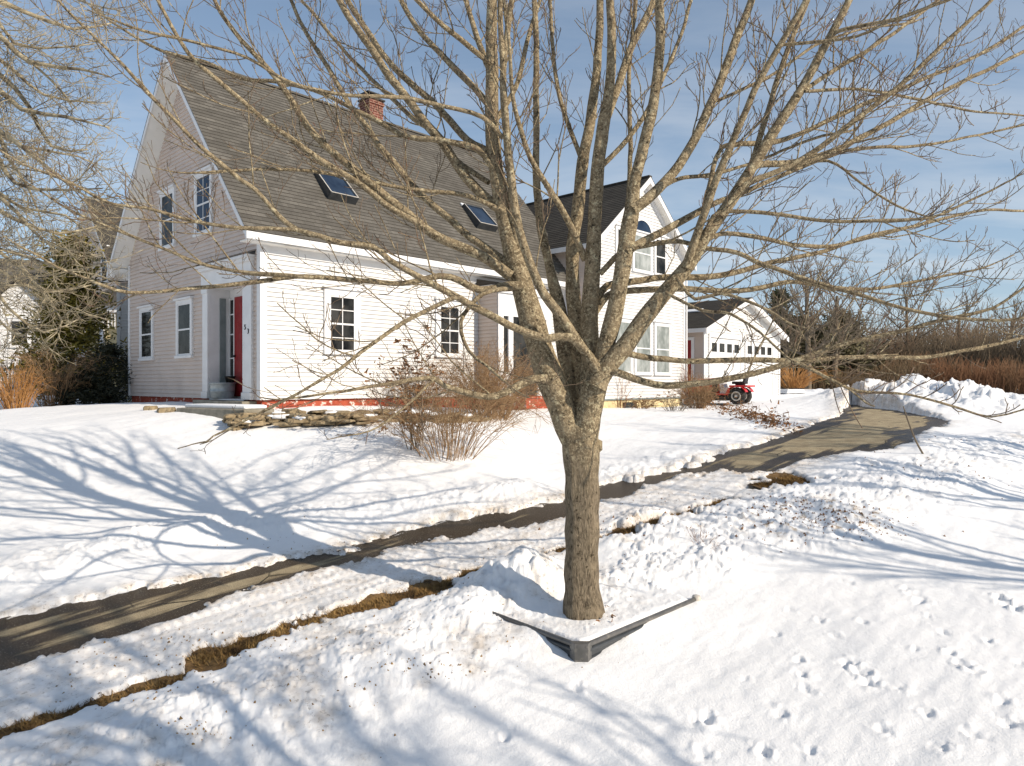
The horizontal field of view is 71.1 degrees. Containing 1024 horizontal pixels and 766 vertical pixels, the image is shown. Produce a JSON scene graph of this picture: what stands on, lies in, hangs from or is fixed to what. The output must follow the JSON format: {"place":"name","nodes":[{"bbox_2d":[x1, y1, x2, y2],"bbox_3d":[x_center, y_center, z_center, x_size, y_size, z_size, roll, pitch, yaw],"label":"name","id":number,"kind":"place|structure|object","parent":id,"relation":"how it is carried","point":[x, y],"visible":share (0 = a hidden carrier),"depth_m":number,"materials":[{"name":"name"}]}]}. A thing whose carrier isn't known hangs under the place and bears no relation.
{"place":"outdoors","nodes":[
{"label":"outdoors","id":0,"kind":"place"},
{"bbox_2d":[81,287,116,385],"bbox_3d":[-16.400,-1.800,30.375,2.600,5.000,3.250,0,0,0],"label":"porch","id":1,"kind":"object","parent":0,"point":[110,331],"visible":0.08,"depth_m":29.20,"materials":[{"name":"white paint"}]},
{"bbox_2d":[0,471,809,738],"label":"dead grass","id":2,"kind":"structure","parent":0,"point":[77,708],"depth_m":6.88,"materials":[{"name":"brown plant"}]},
{"bbox_2d":[0,404,947,670],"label":"driveway","id":3,"kind":"structure","parent":0,"point":[62,628],"depth_m":9.22,"materials":[{"name":"grey asphalt"}]},
{"bbox_2d":[0,373,1023,765],"bbox_3d":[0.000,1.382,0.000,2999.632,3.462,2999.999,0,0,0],"label":"ground","id":4,"kind":"structure","parent":0,"point":[838,645],"depth_m":7.89,"materials":[{"name":"white snow"}]},
{"bbox_2d":[0,277,51,394],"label":"cottage","id":5,"kind":"structure","parent":4,"relation":"on","point":[14,320],"depth_m":33.24,"materials":[{"name":"white paint"}]},
{"bbox_2d":[6,317,30,347],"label":"window","id":6,"kind":"structure","parent":5,"relation":"in","point":[14,320],"depth_m":33.25,"materials":[{"name":"white paint"}]},
{"bbox_2d":[0,338,58,400],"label":"bare shrub","id":7,"kind":"object","parent":4,"relation":"on","point":[2,365],"visible":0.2,"depth_m":22.71,"materials":[{"name":"brown plant"}]},
{"bbox_2d":[0,362,64,409],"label":"dry grass","id":8,"kind":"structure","parent":4,"relation":"on","point":[13,402],"depth_m":19.37,"materials":[{"name":"brown plant"}]},
{"bbox_2d":[0,258,78,381],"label":"neighbour house","id":9,"kind":"structure","parent":4,"relation":"on","point":[30,272],"depth_m":37.17,"materials":[{"name":"white paint"}]},
{"bbox_2d":[0,344,121,406],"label":"bare shrub","id":10,"kind":"object","parent":4,"relation":"on","point":[46,401],"visible":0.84,"depth_m":20.34,"materials":[{"name":"brown plant"}]},
{"bbox_2d":[0,224,131,406],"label":"golden evergreen","id":11,"kind":"object","parent":4,"relation":"on","point":[85,339],"visible":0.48,"depth_m":23.03,"materials":[{"name":"green plant"}]},
{"bbox_2d":[0,0,166,367],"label":"lichened tree","id":12,"kind":"object","parent":4,"relation":"on","point":[9,139],"visible":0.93,"depth_m":8.15,"materials":[{"name":"grey plant"}]},
{"bbox_2d":[50,369,126,405],"bbox_3d":[-12.566,0.179,21.231,2.037,1.324,2.009,0,0,-38],"label":"dark evergreen","id":13,"kind":"object","parent":4,"relation":"on","point":[83,396],"visible":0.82,"depth_m":20.89,"materials":[{"name":"green plant"}]},
{"bbox_2d":[61,337,135,403],"bbox_3d":[-12.318,-0.320,21.959,2.870,2.208,2.920,0,0,-41],"label":"dark evergreen","id":14,"kind":"object","parent":4,"relation":"on","point":[111,351],"visible":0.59,"depth_m":21.70,"materials":[{"name":"green plant"}]},
{"bbox_2d":[73,198,127,361],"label":"neighbour house","id":15,"kind":"structure","parent":4,"relation":"on","point":[112,232],"depth_m":33.85,"materials":[{"name":"plastic"}]},
{"bbox_2d":[100,245,108,283],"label":"window","id":16,"kind":"structure","parent":15,"relation":"in","point":[102,269],"depth_m":33.17,"materials":[{"name":"white paint"}]},
{"bbox_2d":[109,280,131,402],"bbox_3d":[-12.845,-1.740,25.991,2.400,4.980,1.900,0,0,8],"label":"annex","id":17,"kind":"object","parent":4,"relation":"on","point":[122,331],"visible":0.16,"depth_m":25.45,"materials":[{"name":"white paint"}]},
{"bbox_2d":[143,406,157,409],"bbox_3d":[-8.236,0.606,16.320,0.282,0.183,0.220,0,0,0],"label":"loose stone","id":18,"kind":"object","parent":4,"relation":"on","point":[150,407],"visible":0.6,"depth_m":16.24,"materials":[{"name":"beige stone"}]},
{"bbox_2d":[157,407,175,412],"bbox_3d":[-7.647,0.630,15.874,0.396,0.198,0.276,0,0,-20],"label":"loose stone","id":19,"kind":"object","parent":4,"relation":"on","point":[165,409],"visible":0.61,"depth_m":15.76,"materials":[{"name":"beige stone"}]},
{"bbox_2d":[177,403,273,418],"bbox_3d":[-6.223,0.779,15.520,2.282,0.630,0.770,0,0,32],"label":"stone step","id":20,"kind":"object","parent":4,"relation":"on","point":[215,410],"visible":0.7,"depth_m":15.20,"materials":[{"name":"concrete"}]},
{"bbox_2d":[222,408,491,430],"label":"stone wall","id":21,"kind":"structure","parent":4,"relation":"on","point":[316,418],"depth_m":14.38,"materials":[{"name":"beige stone"}]},
{"bbox_2d":[242,410,470,422],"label":"snow patches","id":22,"kind":"object","parent":21,"relation":"on","point":[283,417],"visible":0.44,"depth_m":14.47,"materials":[{"name":"white snow"}]},
{"bbox_2d":[20,493,715,757],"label":"soil crumbs","id":23,"kind":"object","parent":4,"relation":"on","point":[424,664],"visible":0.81,"depth_m":6.19,"materials":[{"name":"brown soil"}]},
{"bbox_2d":[106,50,696,409],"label":"white house","id":24,"kind":"structure","parent":4,"relation":"on","point":[187,346],"depth_m":18.93,"materials":[{"name":"wood"}]},
{"bbox_2d":[137,304,154,360],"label":"window","id":25,"kind":"structure","parent":24,"relation":"in","point":[146,330],"depth_m":20.56,"materials":[{"name":"white paint"}]},
{"bbox_2d":[157,184,176,251],"bbox_3d":[-9.401,-4.475,19.519,1.100,1.650,0.126,0,0,44],"label":"window","id":26,"kind":"structure","parent":24,"relation":"in","point":[164,199],"depth_m":19.48,"materials":[{"name":"white paint"}]},
{"bbox_2d":[173,296,193,358],"bbox_3d":[-8.589,-1.440,18.749,1.100,1.580,0.126,0,0,44],"label":"window","id":27,"kind":"structure","parent":24,"relation":"in","point":[184,305],"depth_m":18.70,"materials":[{"name":"white paint"}]},
{"bbox_2d":[191,164,213,237],"bbox_3d":[-7.747,-4.530,17.950,1.100,1.640,0.126,0,0,44],"label":"window","id":28,"kind":"structure","parent":24,"relation":"in","point":[201,203],"depth_m":17.93,"materials":[{"name":"white paint"}]},
{"bbox_2d":[209,383,235,398],"bbox_3d":[-7.120,0.183,17.622,0.624,0.390,0.624,0,0,44],"label":"tub","id":29,"kind":"object","parent":24,"relation":"on","point":[222,390],"visible":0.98,"depth_m":17.38,"materials":[{"name":"metal"}]},
{"bbox_2d":[224,376,235,382],"bbox_3d":[-6.921,-0.087,17.599,0.266,0.190,0.270,0,0,44],"label":"pot","id":30,"kind":"object","parent":29,"relation":"on","point":[228,379],"visible":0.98,"depth_m":17.51,"materials":[{"name":"black metal"}]},
{"bbox_2d":[233,296,241,395],"bbox_3d":[-6.586,-0.905,17.555,0.970,2.470,0.100,0,0,43],"label":"door","id":31,"kind":"structure","parent":24,"relation":"in","point":[237,355],"depth_m":17.73,"materials":[{"name":"red paint"}]},
{"bbox_2d":[322,285,362,354],"bbox_3d":[-4.123,-1.505,17.465,0.126,1.630,1.100,0,0,43],"label":"window","id":32,"kind":"structure","parent":24,"relation":"in","point":[348,325],"depth_m":17.47,"materials":[{"name":"white paint"}]},
{"bbox_2d":[434,297,464,357],"bbox_3d":[-1.727,-1.530,19.989,0.126,1.640,1.100,0,0,43],"label":"window","id":33,"kind":"structure","parent":24,"relation":"in","point":[452,334],"depth_m":19.97,"materials":[{"name":"white paint"}]},
{"bbox_2d":[614,223,631,270],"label":"window","id":34,"kind":"structure","parent":24,"relation":"in","point":[617,227],"depth_m":23.87,"materials":[{"name":"white paint"}]},
{"bbox_2d":[616,317,633,374],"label":"window","id":35,"kind":"structure","parent":24,"relation":"in","point":[628,365],"depth_m":24.29,"materials":[{"name":"white paint"}]},
{"bbox_2d":[623,402,636,407],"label":"basement window","id":36,"kind":"structure","parent":24,"relation":"in","point":[628,404],"depth_m":24.54,"materials":[{"name":"grey glass"}]},
{"bbox_2d":[631,217,653,274],"bbox_3d":[4.571,-4.800,25.029,0.126,1.940,1.340,0,0,44],"label":"window","id":37,"kind":"structure","parent":24,"relation":"in","point":[642,261],"depth_m":25.04,"materials":[{"name":"white paint"}]},
{"bbox_2d":[634,320,654,374],"bbox_3d":[4.605,-1.250,25.064,0.126,1.960,1.220,0,0,43],"label":"window","id":38,"kind":"structure","parent":24,"relation":"in","point":[645,345],"depth_m":25.17,"materials":[{"name":"white paint"}]},
{"bbox_2d":[653,236,668,274],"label":"window","id":39,"kind":"structure","parent":24,"relation":"in","point":[660,259],"depth_m":25.88,"materials":[{"name":"white paint"}]},
{"bbox_2d":[653,320,672,375],"bbox_3d":[5.480,-1.250,25.985,0.126,1.960,1.220,0,0,43],"label":"window","id":40,"kind":"structure","parent":24,"relation":"in","point":[662,330],"depth_m":25.98,"materials":[{"name":"white paint"}]},
{"bbox_2d":[364,325,443,450],"bbox_3d":[-1.915,0.093,13.302,1.129,2.364,1.414,0,0,37],"label":"bare shrub","id":41,"kind":"object","parent":4,"relation":"on","point":[405,362],"visible":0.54,"depth_m":13.17,"materials":[{"name":"brown plant"}]},
{"bbox_2d":[362,352,497,410],"bbox_3d":[-2.360,-0.005,18.359,3.330,1.588,2.732,0,0,44],"label":"bare shrub","id":42,"kind":"object","parent":4,"relation":"on","point":[400,388],"visible":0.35,"depth_m":18.12,"materials":[{"name":"brown plant"}]},
{"bbox_2d":[329,359,552,461],"bbox_3d":[-1.366,0.471,13.291,4.808,1.877,5.233,0,0,38],"label":"bare shrub","id":43,"kind":"object","parent":4,"relation":"on","point":[453,421],"visible":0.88,"depth_m":13.01,"materials":[{"name":"brown plant"}]},
{"bbox_2d":[419,337,542,419],"bbox_3d":[-0.450,-0.131,18.388,4.329,2.296,4.088,0,0,-27],"label":"bare shrub","id":44,"kind":"object","parent":4,"relation":"on","point":[492,382],"visible":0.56,"depth_m":18.24,"materials":[{"name":"brown plant"}]},
{"bbox_2d":[0,0,1023,619],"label":"maple tree","id":45,"kind":"object","parent":4,"relation":"on","point":[576,374],"visible":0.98,"depth_m":6.98,"materials":[{"name":"brown plant"}]},
{"bbox_2d":[492,594,700,661],"bbox_3d":[0.737,2.527,7.037,2.597,0.485,1.464,0,0,0],"label":"planter","id":46,"kind":"object","parent":4,"relation":"on","point":[581,651],"visible":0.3,"depth_m":6.56,"materials":[{"name":"grey metal"}]},
{"bbox_2d":[609,373,642,407],"bbox_3d":[3.580,0.202,24.264,1.536,1.491,1.470,0,0,0],"label":"bare shrub","id":47,"kind":"object","parent":4,"relation":"on","point":[624,393],"visible":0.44,"depth_m":24.04,"materials":[{"name":"brown plant"}]},
{"bbox_2d":[619,395,661,408],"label":"bare shrub","id":48,"kind":"object","parent":4,"relation":"on","point":[642,403],"visible":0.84,"depth_m":23.52,"materials":[{"name":"brown plant"}]},
{"bbox_2d":[651,390,706,410],"bbox_3d":[5.036,0.578,22.205,1.632,0.841,1.741,0,0,30],"label":"bare shrub","id":49,"kind":"object","parent":4,"relation":"on","point":[672,404],"visible":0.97,"depth_m":22.27,"materials":[{"name":"brown plant"}]},
{"bbox_2d":[681,364,701,405],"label":"bare shrub","id":50,"kind":"object","parent":4,"relation":"on","point":[687,377],"visible":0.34,"depth_m":26.92,"materials":[{"name":"brown plant"}]},
{"bbox_2d":[669,372,729,408],"bbox_3d":[6.286,0.299,24.298,2.115,1.363,2.208,0,0,-17],"label":"bare shrub","id":51,"kind":"object","parent":4,"relation":"on","point":[704,391],"visible":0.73,"depth_m":24.08,"materials":[{"name":"brown plant"}]},
{"bbox_2d":[685,524,718,547],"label":"dry plant","id":52,"kind":"object","parent":4,"relation":"on","point":[701,535],"visible":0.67,"depth_m":9.46,"materials":[{"name":"beige plant"}]},
{"bbox_2d":[690,371,754,404],"bbox_3d":[7.766,0.160,26.702,2.262,1.248,1.246,0,0,34],"label":"riding mower","id":53,"kind":"object","parent":4,"relation":"on","point":[735,391],"visible":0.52,"depth_m":26.07,"materials":[{"name":"metal"}]},
{"bbox_2d":[685,297,788,397],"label":"garage","id":54,"kind":"structure","parent":4,"relation":"on","point":[704,331],"depth_m":30.92,"materials":[{"name":"white paint"}]},
{"bbox_2d":[685,340,690,392],"bbox_3d":[7.000,-0.575,29.542,0.900,2.350,0.054,0,0,44],"label":"door","id":55,"kind":"structure","parent":54,"relation":"in","point":[689,341],"depth_m":29.28,"materials":[{"name":"red paint"}]},
{"bbox_2d":[708,333,741,387],"bbox_3d":[9.001,-0.690,30.201,0.067,2.680,2.910,0,0,44],"label":"garage door","id":56,"kind":"structure","parent":54,"relation":"in","point":[721,347],"depth_m":30.05,"materials":[{"name":"white paint"}]},
{"bbox_2d":[744,337,773,396],"bbox_3d":[11.255,-0.690,32.576,0.067,2.680,2.960,0,0,44],"label":"garage door","id":57,"kind":"structure","parent":54,"relation":"in","point":[766,389],"depth_m":32.68,"materials":[{"name":"white paint"}]},
{"bbox_2d":[695,393,788,423],"bbox_3d":[6.890,0.848,21.946,2.006,1.046,7.512,0,0,4],"label":"ground cover","id":58,"kind":"object","parent":4,"relation":"on","point":[755,415],"visible":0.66,"depth_m":19.64,"materials":[{"name":"brown plant"}]},
{"bbox_2d":[764,287,791,327],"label":"conifer tree","id":59,"kind":"object","parent":4,"relation":"on","point":[775,291],"visible":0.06,"depth_m":59.67,"materials":[{"name":"green plant"}]},
{"bbox_2d":[538,436,1019,551],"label":"soil crumbs","id":60,"kind":"object","parent":4,"relation":"on","point":[823,514],"visible":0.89,"depth_m":10.46,"materials":[{"name":"brown soil"}]},
{"bbox_2d":[754,413,803,432],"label":"ground cover","id":61,"kind":"object","parent":4,"relation":"on","point":[772,423],"visible":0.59,"depth_m":17.86,"materials":[{"name":"brown plant"}]},
{"bbox_2d":[759,272,824,388],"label":"bare tree","id":62,"kind":"object","parent":4,"relation":"on","point":[791,342],"visible":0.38,"depth_m":48.43,"materials":[{"name":"brown plant"}]},
{"bbox_2d":[780,389,805,392],"bbox_3d":[14.033,0.415,36.000,1.100,0.190,0.800,0,0,-17],"label":"snowy board","id":63,"kind":"object","parent":4,"relation":"on","point":[792,391],"visible":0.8,"depth_m":35.67,"materials":[{"name":"white snow"}]},
{"bbox_2d":[780,365,837,387],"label":"dry grass","id":64,"kind":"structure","parent":4,"relation":"on","point":[790,380],"depth_m":43.51,"materials":[{"name":"plant"}]},
{"bbox_2d":[754,224,885,388],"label":"bare tree","id":65,"kind":"object","parent":4,"relation":"on","point":[811,330],"visible":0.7,"depth_m":45.77,"materials":[{"name":"brown plant"}]},
{"bbox_2d":[780,305,871,388],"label":"pine tree","id":66,"kind":"object","parent":4,"relation":"on","point":[819,337],"visible":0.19,"depth_m":50.70,"materials":[{"name":"plant"}]},
{"bbox_2d":[787,231,899,387],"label":"bare tree","id":67,"kind":"object","parent":4,"relation":"on","point":[846,322],"visible":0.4,"depth_m":49.57,"materials":[{"name":"brown plant"}]},
{"bbox_2d":[811,307,891,380],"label":"pine tree","id":68,"kind":"object","parent":4,"relation":"on","point":[867,362],"visible":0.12,"depth_m":52.88,"materials":[{"name":"plant"}]},
{"bbox_2d":[833,297,890,375],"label":"bare tree","id":69,"kind":"object","parent":4,"relation":"on","point":[872,328],"visible":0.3,"depth_m":51.75,"materials":[{"name":"brown plant"}]},
{"bbox_2d":[780,350,1023,393],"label":"brush understorey","id":70,"kind":"object","parent":4,"relation":"on","point":[1007,383],"visible":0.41,"depth_m":48.41,"materials":[{"name":"brown plant"}]},
{"bbox_2d":[857,239,961,355],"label":"bare tree","id":71,"kind":"object","parent":4,"relation":"on","point":[906,305],"visible":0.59,"depth_m":57.30,"materials":[{"name":"brown plant"}]},
{"bbox_2d":[903,406,923,453],"bbox_3d":[7.885,1.026,13.998,0.761,1.160,0.058,0,0,-23],"label":"stick","id":72,"kind":"object","parent":4,"relation":"on","point":[920,449],"visible":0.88,"depth_m":13.97,"materials":[{"name":"brown wood"}]},
{"bbox_2d":[813,291,1023,391],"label":"brush","id":73,"kind":"object","parent":4,"relation":"on","point":[991,353],"visible":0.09,"depth_m":54.57,"materials":[{"name":"brown plant"}]},
{"bbox_2d":[857,299,1023,351],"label":"woods","id":74,"kind":"object","parent":4,"relation":"on","point":[938,329],"visible":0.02,"depth_m":86.83,"materials":[{"name":"brown plant"}]},
{"bbox_2d":[916,263,1003,346],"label":"bare tree","id":75,"kind":"object","parent":4,"relation":"on","point":[966,309],"visible":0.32,"depth_m":61.59,"materials":[{"name":"brown plant"}]},
{"bbox_2d":[974,290,1023,346],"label":"bare tree","id":76,"kind":"object","parent":4,"relation":"on","point":[996,314],"visible":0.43,"depth_m":65.99,"materials":[{"name":"brown plant"}]},
{"bbox_2d":[0,0,1023,347],"label":"sky","id":77,"kind":"structure","parent":0,"point":[706,18],"materials":[{"name":"blue"}]}
]}

